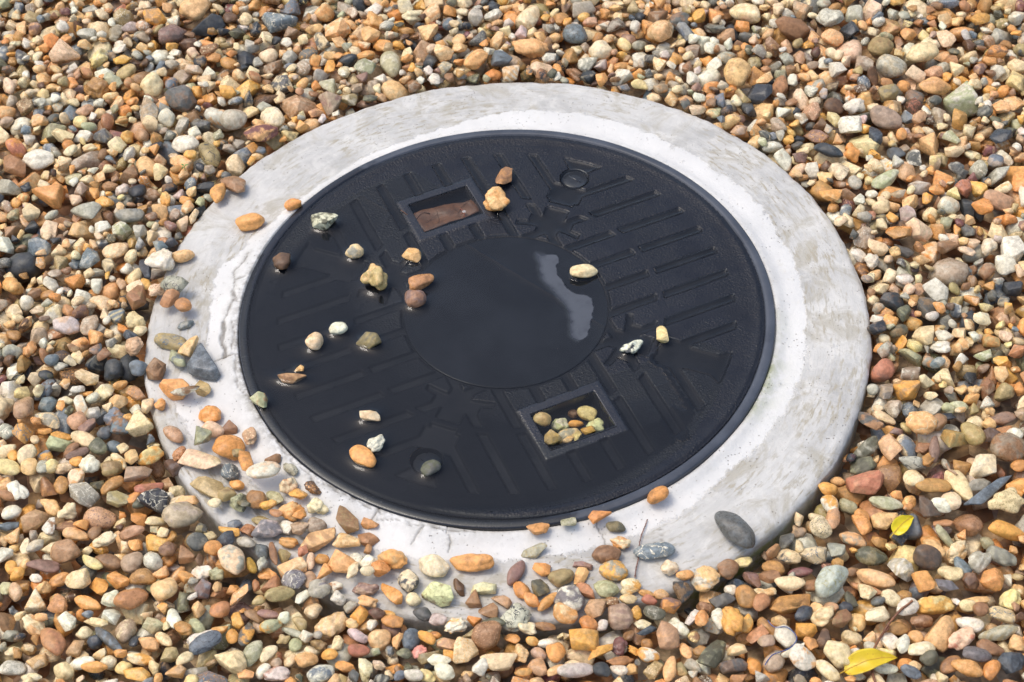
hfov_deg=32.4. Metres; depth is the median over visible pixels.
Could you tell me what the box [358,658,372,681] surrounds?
pebble
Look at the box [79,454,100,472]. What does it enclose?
pebble
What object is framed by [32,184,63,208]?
pebble
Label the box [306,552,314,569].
pebble
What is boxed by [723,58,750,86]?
pebble
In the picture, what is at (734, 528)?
pebble
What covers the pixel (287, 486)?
pebble
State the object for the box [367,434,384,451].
pebble
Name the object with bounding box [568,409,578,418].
pebble
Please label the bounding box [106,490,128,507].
pebble
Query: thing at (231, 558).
pebble
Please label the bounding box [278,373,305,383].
pebble
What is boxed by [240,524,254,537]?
pebble
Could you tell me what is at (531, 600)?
pebble
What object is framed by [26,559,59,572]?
pebble
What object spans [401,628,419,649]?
pebble
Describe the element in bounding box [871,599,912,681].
brown twig
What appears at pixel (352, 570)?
pebble
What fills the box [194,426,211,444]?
pebble
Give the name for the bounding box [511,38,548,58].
pebble
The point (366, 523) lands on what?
pebble
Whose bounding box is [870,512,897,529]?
pebble
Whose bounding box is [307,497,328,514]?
pebble
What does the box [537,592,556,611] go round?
pebble
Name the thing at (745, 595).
pebble
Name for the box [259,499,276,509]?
pebble
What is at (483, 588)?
pebble
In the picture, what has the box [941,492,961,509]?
pebble
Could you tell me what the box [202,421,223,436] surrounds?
pebble
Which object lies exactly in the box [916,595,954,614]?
pebble
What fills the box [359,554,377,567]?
pebble
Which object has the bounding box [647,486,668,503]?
pebble
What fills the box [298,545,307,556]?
pebble
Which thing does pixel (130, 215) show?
pebble
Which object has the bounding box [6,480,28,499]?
pebble
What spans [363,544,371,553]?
pebble
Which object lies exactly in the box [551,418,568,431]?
pebble
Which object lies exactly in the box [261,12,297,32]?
pebble
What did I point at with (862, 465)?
pebble
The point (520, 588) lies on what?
pebble
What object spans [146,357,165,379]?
pebble
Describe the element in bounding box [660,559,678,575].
pebble
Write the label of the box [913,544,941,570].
pebble
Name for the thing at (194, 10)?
pebble
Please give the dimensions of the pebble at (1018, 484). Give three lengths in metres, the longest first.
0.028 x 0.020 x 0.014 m
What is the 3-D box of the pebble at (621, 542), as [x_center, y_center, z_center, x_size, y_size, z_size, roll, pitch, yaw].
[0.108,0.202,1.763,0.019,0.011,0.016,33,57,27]
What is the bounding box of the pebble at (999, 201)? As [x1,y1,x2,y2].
[983,189,1013,210]
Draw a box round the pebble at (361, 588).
[352,582,378,594]
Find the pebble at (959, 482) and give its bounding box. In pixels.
[944,470,972,500]
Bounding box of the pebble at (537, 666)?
[527,657,547,676]
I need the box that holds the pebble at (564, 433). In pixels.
[558,428,581,443]
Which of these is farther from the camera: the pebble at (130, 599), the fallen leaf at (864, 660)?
the pebble at (130, 599)
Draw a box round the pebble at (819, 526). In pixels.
[809,515,831,538]
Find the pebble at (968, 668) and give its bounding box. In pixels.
[951,659,982,676]
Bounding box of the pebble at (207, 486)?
[190,476,223,497]
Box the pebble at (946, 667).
[940,655,960,673]
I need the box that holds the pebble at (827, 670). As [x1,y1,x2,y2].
[816,659,839,681]
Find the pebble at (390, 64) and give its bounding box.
[380,51,401,77]
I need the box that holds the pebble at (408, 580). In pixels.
[398,569,418,591]
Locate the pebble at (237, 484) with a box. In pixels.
[229,480,244,489]
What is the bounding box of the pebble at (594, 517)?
[588,511,611,523]
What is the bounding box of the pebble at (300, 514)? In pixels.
[292,509,306,518]
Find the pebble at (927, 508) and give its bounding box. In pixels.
[919,495,940,516]
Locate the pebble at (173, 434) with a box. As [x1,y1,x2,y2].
[163,426,183,442]
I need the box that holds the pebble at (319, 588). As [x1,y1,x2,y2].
[308,579,330,598]
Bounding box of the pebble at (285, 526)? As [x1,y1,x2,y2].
[280,520,291,534]
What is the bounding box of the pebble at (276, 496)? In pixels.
[266,491,283,503]
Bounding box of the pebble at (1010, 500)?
[988,487,1023,513]
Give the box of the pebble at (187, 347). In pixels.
[178,335,198,356]
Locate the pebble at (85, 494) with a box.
[69,482,99,507]
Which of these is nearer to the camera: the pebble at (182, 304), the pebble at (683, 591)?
the pebble at (683, 591)
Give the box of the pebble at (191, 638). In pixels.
[186,629,211,643]
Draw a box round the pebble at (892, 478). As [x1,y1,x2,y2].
[878,464,902,492]
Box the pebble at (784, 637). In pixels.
[774,625,796,647]
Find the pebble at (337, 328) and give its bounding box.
[329,322,347,334]
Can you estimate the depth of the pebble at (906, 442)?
1.85 m
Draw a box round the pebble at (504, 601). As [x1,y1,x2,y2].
[491,595,511,608]
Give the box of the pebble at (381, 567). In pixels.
[371,560,390,576]
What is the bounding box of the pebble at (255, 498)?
[246,490,266,508]
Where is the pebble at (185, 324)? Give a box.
[177,320,193,329]
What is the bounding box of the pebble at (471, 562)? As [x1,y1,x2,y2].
[450,553,493,571]
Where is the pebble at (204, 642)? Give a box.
[189,630,221,654]
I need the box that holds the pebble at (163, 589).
[150,577,177,601]
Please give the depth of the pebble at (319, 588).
1.73 m
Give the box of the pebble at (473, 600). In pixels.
[465,589,481,607]
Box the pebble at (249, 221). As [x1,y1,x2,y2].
[235,213,264,230]
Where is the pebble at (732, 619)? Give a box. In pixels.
[721,606,743,635]
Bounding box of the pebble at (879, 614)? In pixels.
[865,606,889,621]
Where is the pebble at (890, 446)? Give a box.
[878,433,902,460]
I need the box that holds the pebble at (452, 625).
[444,617,467,633]
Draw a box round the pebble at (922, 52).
[906,42,938,62]
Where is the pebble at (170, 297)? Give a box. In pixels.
[160,289,179,307]
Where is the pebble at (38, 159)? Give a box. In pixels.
[22,149,53,170]
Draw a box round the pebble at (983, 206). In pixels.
[971,198,993,214]
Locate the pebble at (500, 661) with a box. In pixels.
[480,653,517,670]
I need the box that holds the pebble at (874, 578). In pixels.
[857,568,895,588]
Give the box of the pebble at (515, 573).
[507,560,525,585]
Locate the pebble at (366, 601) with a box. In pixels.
[358,595,377,607]
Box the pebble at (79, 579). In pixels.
[65,568,90,588]
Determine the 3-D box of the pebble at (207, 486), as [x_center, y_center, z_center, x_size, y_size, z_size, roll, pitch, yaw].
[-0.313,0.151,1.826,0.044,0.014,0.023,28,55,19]
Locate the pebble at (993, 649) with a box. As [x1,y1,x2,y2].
[976,639,1004,656]
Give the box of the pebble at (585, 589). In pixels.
[576,582,594,598]
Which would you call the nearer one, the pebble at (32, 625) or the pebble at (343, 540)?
the pebble at (32, 625)
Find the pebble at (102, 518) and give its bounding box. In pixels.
[83,506,116,528]
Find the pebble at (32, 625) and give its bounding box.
[22,614,44,636]
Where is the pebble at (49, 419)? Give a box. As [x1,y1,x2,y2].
[34,412,59,428]
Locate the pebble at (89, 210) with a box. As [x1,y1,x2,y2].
[70,201,101,218]
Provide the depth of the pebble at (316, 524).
1.78 m
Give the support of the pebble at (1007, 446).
in the gravel
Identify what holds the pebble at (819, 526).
in the gravel
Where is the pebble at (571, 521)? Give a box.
[560,517,576,525]
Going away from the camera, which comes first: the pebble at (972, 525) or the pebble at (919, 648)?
the pebble at (919, 648)
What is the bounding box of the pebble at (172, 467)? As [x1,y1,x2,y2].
[163,459,183,476]
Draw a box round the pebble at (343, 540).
[332,533,360,547]
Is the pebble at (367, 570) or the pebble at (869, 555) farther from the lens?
the pebble at (869, 555)
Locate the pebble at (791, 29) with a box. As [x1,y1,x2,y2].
[775,16,810,41]
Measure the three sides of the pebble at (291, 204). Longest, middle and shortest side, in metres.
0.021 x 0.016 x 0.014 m
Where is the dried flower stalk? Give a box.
[634,519,647,577]
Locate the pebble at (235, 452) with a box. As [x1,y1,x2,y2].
[232,449,242,456]
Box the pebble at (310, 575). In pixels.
[304,571,316,587]
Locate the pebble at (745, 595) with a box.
[735,584,756,607]
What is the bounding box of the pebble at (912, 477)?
[903,470,924,485]
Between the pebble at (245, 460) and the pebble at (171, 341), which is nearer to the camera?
the pebble at (245, 460)
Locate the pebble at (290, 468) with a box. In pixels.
[283,463,297,475]
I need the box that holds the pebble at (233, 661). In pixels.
[214,650,246,673]
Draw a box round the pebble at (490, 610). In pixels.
[478,603,498,617]
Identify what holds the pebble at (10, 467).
on the gravel
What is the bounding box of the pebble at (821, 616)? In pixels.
[810,606,833,626]
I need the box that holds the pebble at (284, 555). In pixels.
[277,549,290,562]
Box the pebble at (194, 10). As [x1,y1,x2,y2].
[179,0,210,21]
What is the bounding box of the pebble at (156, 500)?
[137,488,170,513]
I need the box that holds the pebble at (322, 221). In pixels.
[311,212,337,229]
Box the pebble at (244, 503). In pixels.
[237,500,250,506]
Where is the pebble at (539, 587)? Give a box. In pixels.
[531,579,549,596]
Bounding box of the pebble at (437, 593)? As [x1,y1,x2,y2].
[421,581,453,606]
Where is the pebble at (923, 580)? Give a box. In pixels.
[911,570,934,592]
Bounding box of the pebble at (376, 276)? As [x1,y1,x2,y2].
[360,263,387,289]
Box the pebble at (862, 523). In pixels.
[851,514,871,534]
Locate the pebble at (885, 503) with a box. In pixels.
[869,496,902,509]
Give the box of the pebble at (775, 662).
[763,652,784,672]
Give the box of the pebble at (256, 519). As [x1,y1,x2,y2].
[251,516,269,523]
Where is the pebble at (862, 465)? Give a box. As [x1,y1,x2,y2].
[850,456,876,474]
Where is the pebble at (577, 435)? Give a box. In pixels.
[573,431,581,440]
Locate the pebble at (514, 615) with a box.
[501,602,531,632]
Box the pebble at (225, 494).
[218,487,236,501]
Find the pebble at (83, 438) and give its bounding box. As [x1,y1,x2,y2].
[70,431,94,446]
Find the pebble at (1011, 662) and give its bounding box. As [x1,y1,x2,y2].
[998,652,1023,673]
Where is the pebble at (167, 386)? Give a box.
[159,378,188,400]
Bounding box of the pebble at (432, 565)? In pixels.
[419,554,449,576]
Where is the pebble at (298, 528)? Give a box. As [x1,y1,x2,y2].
[290,522,308,534]
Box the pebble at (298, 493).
[289,488,307,499]
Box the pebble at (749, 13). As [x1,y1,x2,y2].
[729,3,760,23]
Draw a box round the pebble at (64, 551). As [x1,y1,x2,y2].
[50,539,80,563]
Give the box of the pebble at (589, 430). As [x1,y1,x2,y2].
[581,425,595,434]
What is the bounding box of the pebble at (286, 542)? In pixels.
[279,537,298,547]
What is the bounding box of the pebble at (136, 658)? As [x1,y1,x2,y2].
[126,652,155,665]
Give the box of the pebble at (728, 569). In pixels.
[717,559,738,579]
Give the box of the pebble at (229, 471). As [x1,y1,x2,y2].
[220,463,238,480]
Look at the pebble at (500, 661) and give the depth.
1.67 m
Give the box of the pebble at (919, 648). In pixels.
[908,641,935,655]
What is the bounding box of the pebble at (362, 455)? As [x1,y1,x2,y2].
[349,445,375,467]
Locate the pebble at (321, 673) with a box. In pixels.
[307,664,334,681]
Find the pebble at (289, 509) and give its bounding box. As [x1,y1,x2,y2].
[278,501,304,521]
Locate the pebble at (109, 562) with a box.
[94,553,120,570]
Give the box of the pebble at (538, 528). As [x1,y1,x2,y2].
[526,523,549,534]
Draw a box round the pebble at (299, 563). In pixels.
[277,557,306,578]
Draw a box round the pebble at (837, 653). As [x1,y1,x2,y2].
[823,640,851,667]
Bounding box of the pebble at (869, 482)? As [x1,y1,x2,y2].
[846,470,883,494]
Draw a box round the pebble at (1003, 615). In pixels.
[987,606,1014,623]
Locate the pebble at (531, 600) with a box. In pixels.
[524,592,538,607]
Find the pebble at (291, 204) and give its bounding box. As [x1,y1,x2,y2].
[284,198,301,210]
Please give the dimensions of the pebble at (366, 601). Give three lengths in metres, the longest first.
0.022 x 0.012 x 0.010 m
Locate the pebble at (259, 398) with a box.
[250,391,267,407]
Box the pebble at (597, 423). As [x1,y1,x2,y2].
[586,418,603,433]
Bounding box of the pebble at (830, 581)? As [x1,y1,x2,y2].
[814,565,848,597]
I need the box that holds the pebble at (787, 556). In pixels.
[776,549,801,563]
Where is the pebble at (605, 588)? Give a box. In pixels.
[593,580,619,597]
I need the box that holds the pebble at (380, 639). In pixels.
[368,629,390,649]
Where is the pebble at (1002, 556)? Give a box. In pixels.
[986,545,1016,565]
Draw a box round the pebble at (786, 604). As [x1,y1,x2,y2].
[770,594,810,614]
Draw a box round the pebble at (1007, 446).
[990,432,1023,461]
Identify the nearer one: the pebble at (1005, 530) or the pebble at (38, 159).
the pebble at (1005, 530)
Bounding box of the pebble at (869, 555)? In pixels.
[855,546,887,565]
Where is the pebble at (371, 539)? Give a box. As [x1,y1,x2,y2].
[358,532,379,546]
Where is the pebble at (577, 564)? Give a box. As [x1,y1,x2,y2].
[573,561,592,569]
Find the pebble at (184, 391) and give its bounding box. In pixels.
[170,385,199,395]
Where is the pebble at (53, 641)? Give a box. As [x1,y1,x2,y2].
[40,627,65,655]
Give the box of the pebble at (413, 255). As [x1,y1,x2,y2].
[402,248,420,262]
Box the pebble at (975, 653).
[962,646,991,661]
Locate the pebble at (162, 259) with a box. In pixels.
[144,248,174,270]
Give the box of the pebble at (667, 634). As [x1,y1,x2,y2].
[656,620,679,649]
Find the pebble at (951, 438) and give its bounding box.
[940,429,967,447]
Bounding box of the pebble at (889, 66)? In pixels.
[876,54,906,77]
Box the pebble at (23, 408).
[13,397,33,418]
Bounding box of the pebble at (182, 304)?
[174,297,191,311]
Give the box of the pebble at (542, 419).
[533,412,550,426]
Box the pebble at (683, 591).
[673,581,692,603]
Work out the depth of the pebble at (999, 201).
2.07 m
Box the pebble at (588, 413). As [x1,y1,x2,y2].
[577,406,596,421]
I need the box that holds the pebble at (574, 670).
[557,662,592,677]
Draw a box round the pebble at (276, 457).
[264,453,280,463]
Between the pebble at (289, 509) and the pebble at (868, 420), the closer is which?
the pebble at (289, 509)
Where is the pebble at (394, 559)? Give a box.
[377,549,407,568]
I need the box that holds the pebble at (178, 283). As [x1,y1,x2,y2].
[160,275,188,292]
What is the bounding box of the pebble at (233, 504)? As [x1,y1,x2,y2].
[229,493,246,511]
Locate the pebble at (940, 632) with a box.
[924,615,954,652]
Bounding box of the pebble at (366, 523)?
[361,517,378,528]
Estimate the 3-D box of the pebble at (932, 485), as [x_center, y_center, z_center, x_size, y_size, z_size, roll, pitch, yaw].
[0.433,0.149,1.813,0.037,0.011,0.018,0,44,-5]
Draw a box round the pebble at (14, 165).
[3,154,25,177]
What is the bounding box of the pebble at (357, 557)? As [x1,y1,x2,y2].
[350,553,362,566]
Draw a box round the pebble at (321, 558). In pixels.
[315,554,328,563]
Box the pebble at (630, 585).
[620,578,641,594]
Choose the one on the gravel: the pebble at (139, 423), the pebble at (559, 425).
the pebble at (139, 423)
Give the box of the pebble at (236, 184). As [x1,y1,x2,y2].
[220,176,245,192]
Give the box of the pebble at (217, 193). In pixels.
[210,183,225,202]
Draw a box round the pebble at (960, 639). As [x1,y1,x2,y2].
[948,626,974,650]
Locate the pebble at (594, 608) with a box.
[584,599,606,617]
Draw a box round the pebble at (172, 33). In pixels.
[158,24,186,46]
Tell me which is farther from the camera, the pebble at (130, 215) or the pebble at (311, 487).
the pebble at (130, 215)
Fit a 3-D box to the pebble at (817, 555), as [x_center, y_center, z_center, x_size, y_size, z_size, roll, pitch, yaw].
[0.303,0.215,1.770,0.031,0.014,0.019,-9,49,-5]
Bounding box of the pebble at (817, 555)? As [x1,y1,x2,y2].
[799,546,826,564]
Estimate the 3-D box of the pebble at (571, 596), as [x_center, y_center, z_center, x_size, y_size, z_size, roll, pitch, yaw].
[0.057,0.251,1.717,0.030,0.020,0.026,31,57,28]
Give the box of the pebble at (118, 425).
[110,415,128,434]
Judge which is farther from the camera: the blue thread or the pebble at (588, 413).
the pebble at (588, 413)
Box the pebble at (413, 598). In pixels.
[406,592,420,605]
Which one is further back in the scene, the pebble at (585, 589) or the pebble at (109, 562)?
the pebble at (109, 562)
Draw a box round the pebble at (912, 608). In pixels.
[896,597,918,615]
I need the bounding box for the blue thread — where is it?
[765,621,796,664]
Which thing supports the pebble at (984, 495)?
on the gravel
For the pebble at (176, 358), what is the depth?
1.94 m
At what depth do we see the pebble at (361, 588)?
1.74 m
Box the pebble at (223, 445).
[212,435,244,460]
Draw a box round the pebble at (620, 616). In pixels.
[608,603,633,629]
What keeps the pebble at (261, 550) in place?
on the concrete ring
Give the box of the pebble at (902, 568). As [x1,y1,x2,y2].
[887,558,913,581]
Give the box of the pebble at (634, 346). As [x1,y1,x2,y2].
[619,340,642,352]
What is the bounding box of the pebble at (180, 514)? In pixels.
[161,501,202,527]
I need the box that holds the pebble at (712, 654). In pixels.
[697,640,725,668]
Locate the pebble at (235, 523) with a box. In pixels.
[227,519,241,527]
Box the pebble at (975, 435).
[960,422,985,445]
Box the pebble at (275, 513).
[269,509,282,516]
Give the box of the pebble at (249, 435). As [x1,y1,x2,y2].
[242,427,256,444]
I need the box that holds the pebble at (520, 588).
[513,581,530,599]
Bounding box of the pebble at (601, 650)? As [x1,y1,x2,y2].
[588,644,612,659]
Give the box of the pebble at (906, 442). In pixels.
[896,434,917,456]
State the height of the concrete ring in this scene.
0.086 m
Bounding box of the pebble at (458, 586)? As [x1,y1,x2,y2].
[453,578,464,596]
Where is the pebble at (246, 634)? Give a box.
[238,625,254,646]
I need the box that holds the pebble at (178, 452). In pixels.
[172,446,185,460]
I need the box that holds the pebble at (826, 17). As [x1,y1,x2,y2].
[816,8,843,26]
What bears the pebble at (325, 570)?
on the concrete ring
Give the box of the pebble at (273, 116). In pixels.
[260,107,284,126]
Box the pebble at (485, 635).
[471,620,501,649]
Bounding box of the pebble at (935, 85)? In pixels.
[919,76,951,95]
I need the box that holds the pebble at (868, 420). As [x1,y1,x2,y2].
[857,412,884,429]
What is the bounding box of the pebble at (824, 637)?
[816,628,831,649]
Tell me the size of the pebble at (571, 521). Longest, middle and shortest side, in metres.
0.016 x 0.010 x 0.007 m
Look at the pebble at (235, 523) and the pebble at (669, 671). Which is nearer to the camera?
the pebble at (669, 671)
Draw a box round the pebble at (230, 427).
[223,420,237,434]
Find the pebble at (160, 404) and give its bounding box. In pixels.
[154,398,165,410]
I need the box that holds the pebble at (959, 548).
[946,540,968,563]
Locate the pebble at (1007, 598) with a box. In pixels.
[999,588,1021,608]
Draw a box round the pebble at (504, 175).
[495,167,511,183]
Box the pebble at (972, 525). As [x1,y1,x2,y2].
[953,514,983,536]
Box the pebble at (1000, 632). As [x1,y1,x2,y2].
[978,624,1018,640]
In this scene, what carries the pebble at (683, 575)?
on the concrete ring
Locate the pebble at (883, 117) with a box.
[870,105,901,129]
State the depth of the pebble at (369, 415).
1.87 m
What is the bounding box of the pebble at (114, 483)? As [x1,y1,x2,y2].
[100,475,123,495]
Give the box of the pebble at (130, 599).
[113,588,148,609]
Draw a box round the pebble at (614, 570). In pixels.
[599,560,628,580]
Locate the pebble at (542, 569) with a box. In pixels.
[532,563,550,576]
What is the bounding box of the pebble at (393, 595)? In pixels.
[381,583,402,604]
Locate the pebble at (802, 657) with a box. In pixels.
[788,643,815,670]
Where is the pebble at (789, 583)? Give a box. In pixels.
[774,576,805,590]
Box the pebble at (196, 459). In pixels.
[177,449,220,469]
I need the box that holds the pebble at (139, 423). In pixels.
[125,409,153,436]
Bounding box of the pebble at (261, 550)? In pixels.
[255,544,268,558]
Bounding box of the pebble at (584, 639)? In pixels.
[569,628,598,650]
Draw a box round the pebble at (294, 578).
[281,569,306,588]
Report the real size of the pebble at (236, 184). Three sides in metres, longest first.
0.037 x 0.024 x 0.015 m
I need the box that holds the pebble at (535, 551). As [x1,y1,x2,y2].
[521,543,546,557]
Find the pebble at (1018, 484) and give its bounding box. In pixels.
[1004,478,1023,496]
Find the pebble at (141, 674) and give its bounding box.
[123,667,150,681]
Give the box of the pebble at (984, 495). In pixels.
[963,475,1011,505]
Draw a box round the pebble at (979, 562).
[968,551,991,573]
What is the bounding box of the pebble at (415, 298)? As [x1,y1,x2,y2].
[404,290,425,307]
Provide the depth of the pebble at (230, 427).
1.88 m
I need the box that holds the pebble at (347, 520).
[336,505,358,533]
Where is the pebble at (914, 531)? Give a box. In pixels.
[905,513,921,539]
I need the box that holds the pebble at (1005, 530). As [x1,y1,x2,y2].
[988,520,1023,540]
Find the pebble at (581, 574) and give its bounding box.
[574,567,588,583]
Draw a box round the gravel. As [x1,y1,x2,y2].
[0,0,1023,681]
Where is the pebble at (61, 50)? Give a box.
[49,39,80,62]
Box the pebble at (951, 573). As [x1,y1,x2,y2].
[937,566,963,580]
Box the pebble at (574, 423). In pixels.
[568,420,583,427]
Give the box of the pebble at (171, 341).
[154,333,186,350]
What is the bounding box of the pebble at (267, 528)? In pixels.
[251,519,282,537]
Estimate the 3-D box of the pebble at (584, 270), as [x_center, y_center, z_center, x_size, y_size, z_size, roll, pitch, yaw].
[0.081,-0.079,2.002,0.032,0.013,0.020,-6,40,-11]
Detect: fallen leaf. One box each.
[839,648,896,674]
[890,515,913,537]
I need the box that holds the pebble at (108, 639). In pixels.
[95,627,121,650]
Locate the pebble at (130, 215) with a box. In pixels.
[115,208,144,222]
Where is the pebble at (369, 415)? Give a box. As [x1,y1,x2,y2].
[359,410,380,420]
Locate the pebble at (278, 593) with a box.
[264,586,294,601]
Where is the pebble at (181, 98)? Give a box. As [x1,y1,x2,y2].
[164,84,196,112]
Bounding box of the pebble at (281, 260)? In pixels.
[273,252,290,269]
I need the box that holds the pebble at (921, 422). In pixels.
[905,411,937,434]
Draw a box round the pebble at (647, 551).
[633,542,675,559]
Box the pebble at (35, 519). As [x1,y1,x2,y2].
[20,509,48,532]
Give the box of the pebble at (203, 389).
[196,380,210,396]
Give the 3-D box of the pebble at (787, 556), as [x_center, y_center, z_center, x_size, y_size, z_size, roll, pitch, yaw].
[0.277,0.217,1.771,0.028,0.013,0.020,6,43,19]
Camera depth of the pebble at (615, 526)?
1.77 m
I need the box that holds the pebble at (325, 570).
[317,563,331,578]
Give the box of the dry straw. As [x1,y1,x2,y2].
[945,463,957,475]
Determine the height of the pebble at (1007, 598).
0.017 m
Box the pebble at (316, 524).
[307,517,326,532]
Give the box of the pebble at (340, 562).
[328,549,355,572]
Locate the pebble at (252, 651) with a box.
[243,640,262,666]
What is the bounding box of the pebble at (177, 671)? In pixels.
[165,664,185,678]
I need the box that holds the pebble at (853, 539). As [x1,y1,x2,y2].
[839,532,866,547]
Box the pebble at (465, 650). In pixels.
[452,637,478,663]
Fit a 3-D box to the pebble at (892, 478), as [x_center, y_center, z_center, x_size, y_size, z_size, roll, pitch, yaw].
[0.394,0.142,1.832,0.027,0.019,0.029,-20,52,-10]
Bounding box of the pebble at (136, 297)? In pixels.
[126,285,145,309]
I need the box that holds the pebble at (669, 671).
[663,656,676,681]
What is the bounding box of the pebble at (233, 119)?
[220,109,246,129]
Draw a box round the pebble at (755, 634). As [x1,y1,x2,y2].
[746,624,768,643]
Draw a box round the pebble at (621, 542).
[610,536,630,549]
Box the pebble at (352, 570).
[346,562,358,578]
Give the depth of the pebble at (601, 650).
1.68 m
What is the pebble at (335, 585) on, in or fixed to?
on the concrete ring
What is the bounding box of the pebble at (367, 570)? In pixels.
[360,566,374,575]
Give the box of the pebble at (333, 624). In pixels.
[314,611,348,637]
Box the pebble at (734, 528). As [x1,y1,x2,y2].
[714,511,754,548]
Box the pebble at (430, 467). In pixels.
[421,459,440,475]
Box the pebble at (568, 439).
[561,436,574,442]
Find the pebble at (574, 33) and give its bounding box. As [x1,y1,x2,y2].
[562,24,587,43]
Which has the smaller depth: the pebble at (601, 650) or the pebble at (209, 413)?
the pebble at (601, 650)
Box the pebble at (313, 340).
[305,332,322,349]
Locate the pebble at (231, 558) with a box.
[217,544,245,574]
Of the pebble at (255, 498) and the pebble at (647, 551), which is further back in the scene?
the pebble at (255, 498)
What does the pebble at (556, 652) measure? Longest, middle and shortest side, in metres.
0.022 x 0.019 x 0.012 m
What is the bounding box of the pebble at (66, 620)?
[57,611,75,631]
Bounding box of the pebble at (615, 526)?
[606,521,625,532]
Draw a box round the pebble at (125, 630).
[115,618,136,643]
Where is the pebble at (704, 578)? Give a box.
[690,565,720,591]
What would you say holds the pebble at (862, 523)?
in the gravel
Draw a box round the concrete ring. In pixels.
[144,82,871,642]
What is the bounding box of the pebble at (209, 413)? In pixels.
[198,405,220,421]
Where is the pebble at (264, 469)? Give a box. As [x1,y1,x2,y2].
[246,461,280,478]
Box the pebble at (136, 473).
[124,466,151,481]
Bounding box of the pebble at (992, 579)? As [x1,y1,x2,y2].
[980,568,1004,591]
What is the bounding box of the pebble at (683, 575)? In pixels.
[676,570,693,580]
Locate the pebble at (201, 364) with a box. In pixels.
[186,343,220,379]
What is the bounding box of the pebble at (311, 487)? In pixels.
[304,481,321,494]
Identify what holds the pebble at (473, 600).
on the concrete ring
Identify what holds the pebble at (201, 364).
on the concrete ring
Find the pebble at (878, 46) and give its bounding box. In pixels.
[868,37,893,56]
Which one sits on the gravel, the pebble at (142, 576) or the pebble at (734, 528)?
the pebble at (142, 576)
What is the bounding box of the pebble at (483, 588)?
[471,582,496,594]
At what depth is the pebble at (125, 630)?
1.72 m
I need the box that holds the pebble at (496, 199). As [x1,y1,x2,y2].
[483,186,509,210]
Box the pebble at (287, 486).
[279,477,297,493]
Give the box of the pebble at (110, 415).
[103,407,123,426]
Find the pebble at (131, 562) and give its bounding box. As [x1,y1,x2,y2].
[120,552,142,572]
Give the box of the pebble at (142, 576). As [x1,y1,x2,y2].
[129,568,155,584]
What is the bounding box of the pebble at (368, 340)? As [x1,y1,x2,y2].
[356,332,380,348]
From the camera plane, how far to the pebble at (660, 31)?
2.28 m
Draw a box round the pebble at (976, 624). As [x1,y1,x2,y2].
[956,617,984,632]
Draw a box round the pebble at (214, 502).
[207,498,221,507]
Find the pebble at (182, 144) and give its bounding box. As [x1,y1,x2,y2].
[171,135,198,152]
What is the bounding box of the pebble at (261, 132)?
[243,124,278,141]
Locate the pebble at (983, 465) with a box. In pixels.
[969,454,996,478]
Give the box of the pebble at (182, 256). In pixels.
[172,249,194,262]
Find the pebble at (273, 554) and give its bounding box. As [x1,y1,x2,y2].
[269,542,277,564]
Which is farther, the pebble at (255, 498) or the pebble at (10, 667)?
the pebble at (255, 498)
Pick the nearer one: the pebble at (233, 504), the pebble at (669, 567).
the pebble at (669, 567)
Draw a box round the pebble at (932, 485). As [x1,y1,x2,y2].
[915,478,951,491]
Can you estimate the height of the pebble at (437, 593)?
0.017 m
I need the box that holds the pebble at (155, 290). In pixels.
[148,283,164,295]
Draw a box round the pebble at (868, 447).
[849,436,878,464]
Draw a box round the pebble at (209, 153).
[198,142,220,167]
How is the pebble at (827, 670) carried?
on the gravel
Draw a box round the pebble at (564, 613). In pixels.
[553,602,577,623]
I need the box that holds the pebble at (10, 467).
[0,459,20,475]
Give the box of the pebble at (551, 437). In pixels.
[544,429,561,444]
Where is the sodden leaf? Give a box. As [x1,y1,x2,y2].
[400,199,479,231]
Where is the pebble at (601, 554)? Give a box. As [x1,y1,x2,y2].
[591,545,620,563]
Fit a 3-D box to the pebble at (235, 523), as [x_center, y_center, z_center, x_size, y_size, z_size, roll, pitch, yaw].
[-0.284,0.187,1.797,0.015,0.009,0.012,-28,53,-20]
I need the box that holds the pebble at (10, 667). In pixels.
[0,660,26,674]
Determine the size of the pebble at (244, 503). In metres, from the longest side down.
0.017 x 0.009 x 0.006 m
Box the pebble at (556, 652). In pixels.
[546,642,565,662]
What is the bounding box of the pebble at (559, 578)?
[548,568,573,587]
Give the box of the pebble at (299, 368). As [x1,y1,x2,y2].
[294,365,303,371]
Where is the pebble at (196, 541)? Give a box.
[186,532,208,551]
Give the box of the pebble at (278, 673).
[263,666,289,680]
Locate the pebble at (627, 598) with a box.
[619,594,636,603]
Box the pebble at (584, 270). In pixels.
[570,264,597,277]
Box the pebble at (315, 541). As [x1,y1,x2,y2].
[300,527,335,552]
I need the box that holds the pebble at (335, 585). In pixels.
[329,581,342,593]
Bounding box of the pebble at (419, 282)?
[408,274,433,289]
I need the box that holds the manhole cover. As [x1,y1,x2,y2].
[238,129,774,530]
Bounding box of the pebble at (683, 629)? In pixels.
[669,617,688,639]
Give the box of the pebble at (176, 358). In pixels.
[169,350,185,366]
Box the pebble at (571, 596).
[554,585,583,610]
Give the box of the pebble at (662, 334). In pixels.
[656,326,668,342]
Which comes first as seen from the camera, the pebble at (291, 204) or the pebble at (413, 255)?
the pebble at (413, 255)
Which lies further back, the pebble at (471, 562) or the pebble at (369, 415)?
the pebble at (369, 415)
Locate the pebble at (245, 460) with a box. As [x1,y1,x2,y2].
[238,450,253,470]
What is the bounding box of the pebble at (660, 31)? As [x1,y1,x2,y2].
[647,20,672,41]
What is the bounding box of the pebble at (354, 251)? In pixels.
[345,244,363,258]

